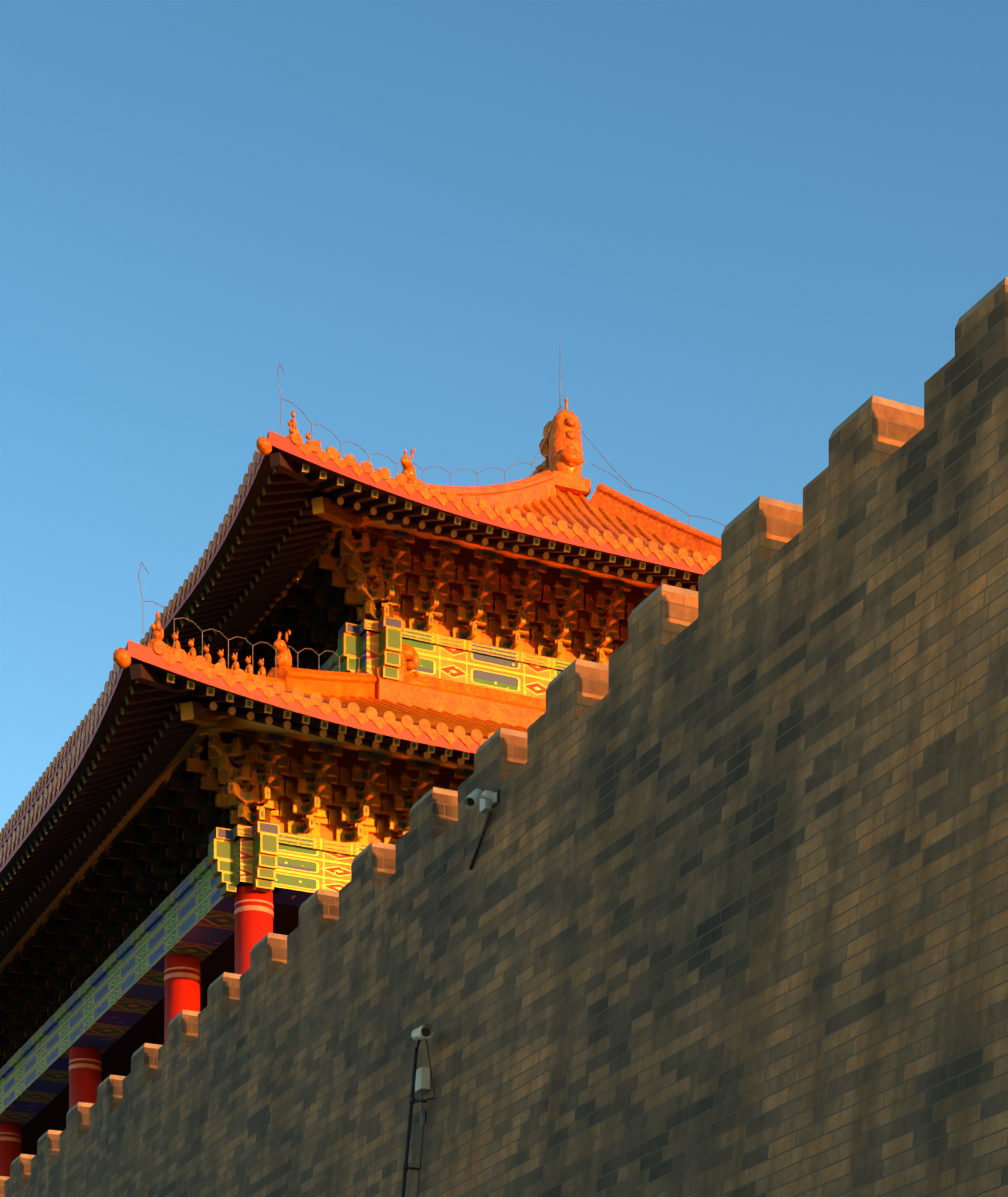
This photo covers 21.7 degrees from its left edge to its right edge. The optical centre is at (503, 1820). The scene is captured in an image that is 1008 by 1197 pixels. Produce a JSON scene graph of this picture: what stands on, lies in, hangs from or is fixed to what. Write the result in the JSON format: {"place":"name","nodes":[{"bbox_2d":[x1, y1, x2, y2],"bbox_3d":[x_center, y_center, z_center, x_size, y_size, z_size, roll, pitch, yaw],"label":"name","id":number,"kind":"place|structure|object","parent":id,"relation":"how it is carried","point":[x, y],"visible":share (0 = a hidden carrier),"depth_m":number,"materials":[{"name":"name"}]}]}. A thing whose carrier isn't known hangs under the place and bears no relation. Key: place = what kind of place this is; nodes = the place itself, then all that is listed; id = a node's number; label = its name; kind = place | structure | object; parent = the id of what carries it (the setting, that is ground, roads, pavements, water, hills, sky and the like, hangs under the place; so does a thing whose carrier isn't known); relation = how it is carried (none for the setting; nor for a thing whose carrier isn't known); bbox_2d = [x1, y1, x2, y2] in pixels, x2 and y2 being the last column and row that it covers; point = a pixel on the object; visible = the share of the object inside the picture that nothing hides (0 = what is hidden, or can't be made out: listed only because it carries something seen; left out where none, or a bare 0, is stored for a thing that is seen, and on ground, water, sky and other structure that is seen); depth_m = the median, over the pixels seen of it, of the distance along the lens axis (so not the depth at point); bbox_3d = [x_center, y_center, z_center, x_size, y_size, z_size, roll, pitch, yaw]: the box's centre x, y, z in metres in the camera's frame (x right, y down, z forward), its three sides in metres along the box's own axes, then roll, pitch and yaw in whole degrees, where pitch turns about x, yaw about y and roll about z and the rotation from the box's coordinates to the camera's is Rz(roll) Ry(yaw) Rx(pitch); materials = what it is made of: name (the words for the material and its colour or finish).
{"place":"outdoors","nodes":[
{"label":"outdoors","id":0,"kind":"place"},
{"bbox_2d":[113,398,720,738],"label":"roof ridges","id":1,"kind":"object","parent":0,"point":[559,467],"visible":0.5,"depth_m":53.47,"materials":[{"name":"ceramic"}]},
{"bbox_2d":[138,363,725,677],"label":"lightning rods","id":2,"kind":"object","parent":1,"relation":"attached to","point":[560,407],"visible":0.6,"depth_m":51.43,"materials":[{"name":"grey"}]},
{"bbox_2d":[0,277,1007,1196],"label":"wall","id":3,"kind":"structure","parent":0,"point":[720,909],"depth_m":22.13,"materials":[{"name":"brick"}]},
{"bbox_2d":[0,885,273,1176],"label":"columns","id":4,"kind":"structure","parent":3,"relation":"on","point":[253,914],"depth_m":51.34,"materials":[{"name":"red paint"}]},
{"bbox_2d":[21,537,647,1154],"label":"hall walls","id":5,"kind":"structure","parent":3,"relation":"on","point":[149,1027],"depth_m":54.58,"materials":[{"name":"red"}]},
{"bbox_2d":[0,640,479,882],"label":"roof eaves","id":6,"kind":"object","parent":5,"relation":"on","point":[138,654],"visible":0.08,"depth_m":45.35,"materials":[{"name":"orange tile"}]},
{"bbox_2d":[0,673,474,988],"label":"roof rafters","id":7,"kind":"object","parent":6,"relation":"attached to","point":[151,730],"visible":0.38,"depth_m":48.06,"materials":[{"name":"brown wood"}]},
{"bbox_2d":[0,641,526,863],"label":"roof tiles","id":8,"kind":"object","parent":6,"relation":"on","point":[416,721],"visible":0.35,"depth_m":45.99,"materials":[{"name":"orange tile"}]},
{"bbox_2d":[0,619,571,1127],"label":"beams","id":9,"kind":"structure","parent":5,"relation":"on","point":[112,999],"depth_m":53.53,"materials":[{"name":"paint"}]},
{"bbox_2d":[0,727,235,1068],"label":"roof brackets","id":10,"kind":"object","parent":9,"relation":"on","point":[162,858],"visible":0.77,"depth_m":53.48,"materials":[{"name":"brown wood"}]},
{"bbox_2d":[225,526,360,676],"bbox_3d":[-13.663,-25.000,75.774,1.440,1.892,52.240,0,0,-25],"label":"bracket set","id":11,"kind":"object","parent":9,"relation":"on","point":[321,619],"visible":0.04,"depth_m":54.88,"materials":[{"name":"brown wood"}]},
{"bbox_2d":[208,616,402,897],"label":"beam ends","id":12,"kind":"object","parent":9,"relation":"attached to","point":[222,852],"visible":0.52,"depth_m":47.51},
{"bbox_2d":[186,708,473,845],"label":"roof brackets","id":13,"kind":"object","parent":9,"relation":"on","point":[251,786],"visible":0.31,"depth_m":47.65,"materials":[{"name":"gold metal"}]},
{"bbox_2d":[318,506,658,663],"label":"roof brackets","id":14,"kind":"object","parent":9,"relation":"on","point":[374,582],"visible":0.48,"depth_m":53.66,"materials":[{"name":"gold metal"}]},
{"bbox_2d":[0,430,711,847],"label":"roof eaves","id":15,"kind":"object","parent":5,"relation":"on","point":[298,456],"visible":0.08,"depth_m":51.16,"materials":[{"name":"orange tile"}]},
{"bbox_2d":[0,432,718,842],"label":"roof tiles","id":16,"kind":"object","parent":15,"relation":"on","point":[598,534],"visible":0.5,"depth_m":52.17,"materials":[{"name":"orange tile"}]},
{"bbox_2d":[165,463,701,669],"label":"roof rafters","id":17,"kind":"object","parent":15,"relation":"attached to","point":[284,530],"visible":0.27,"depth_m":52.45,"materials":[{"name":"brown wood"}]},
{"bbox_2d":[401,788,499,1196],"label":"security cameras","id":18,"kind":"object","parent":3,"relation":"attached to","point":[489,801],"visible":0.96,"depth_m":27.26,"materials":[{"name":"beige metal"}]},
{"bbox_2d":[0,0,1007,831],"label":"sky","id":19,"kind":"structure","parent":0,"point":[722,230],"materials":[{"name":"blue"}]}
]}

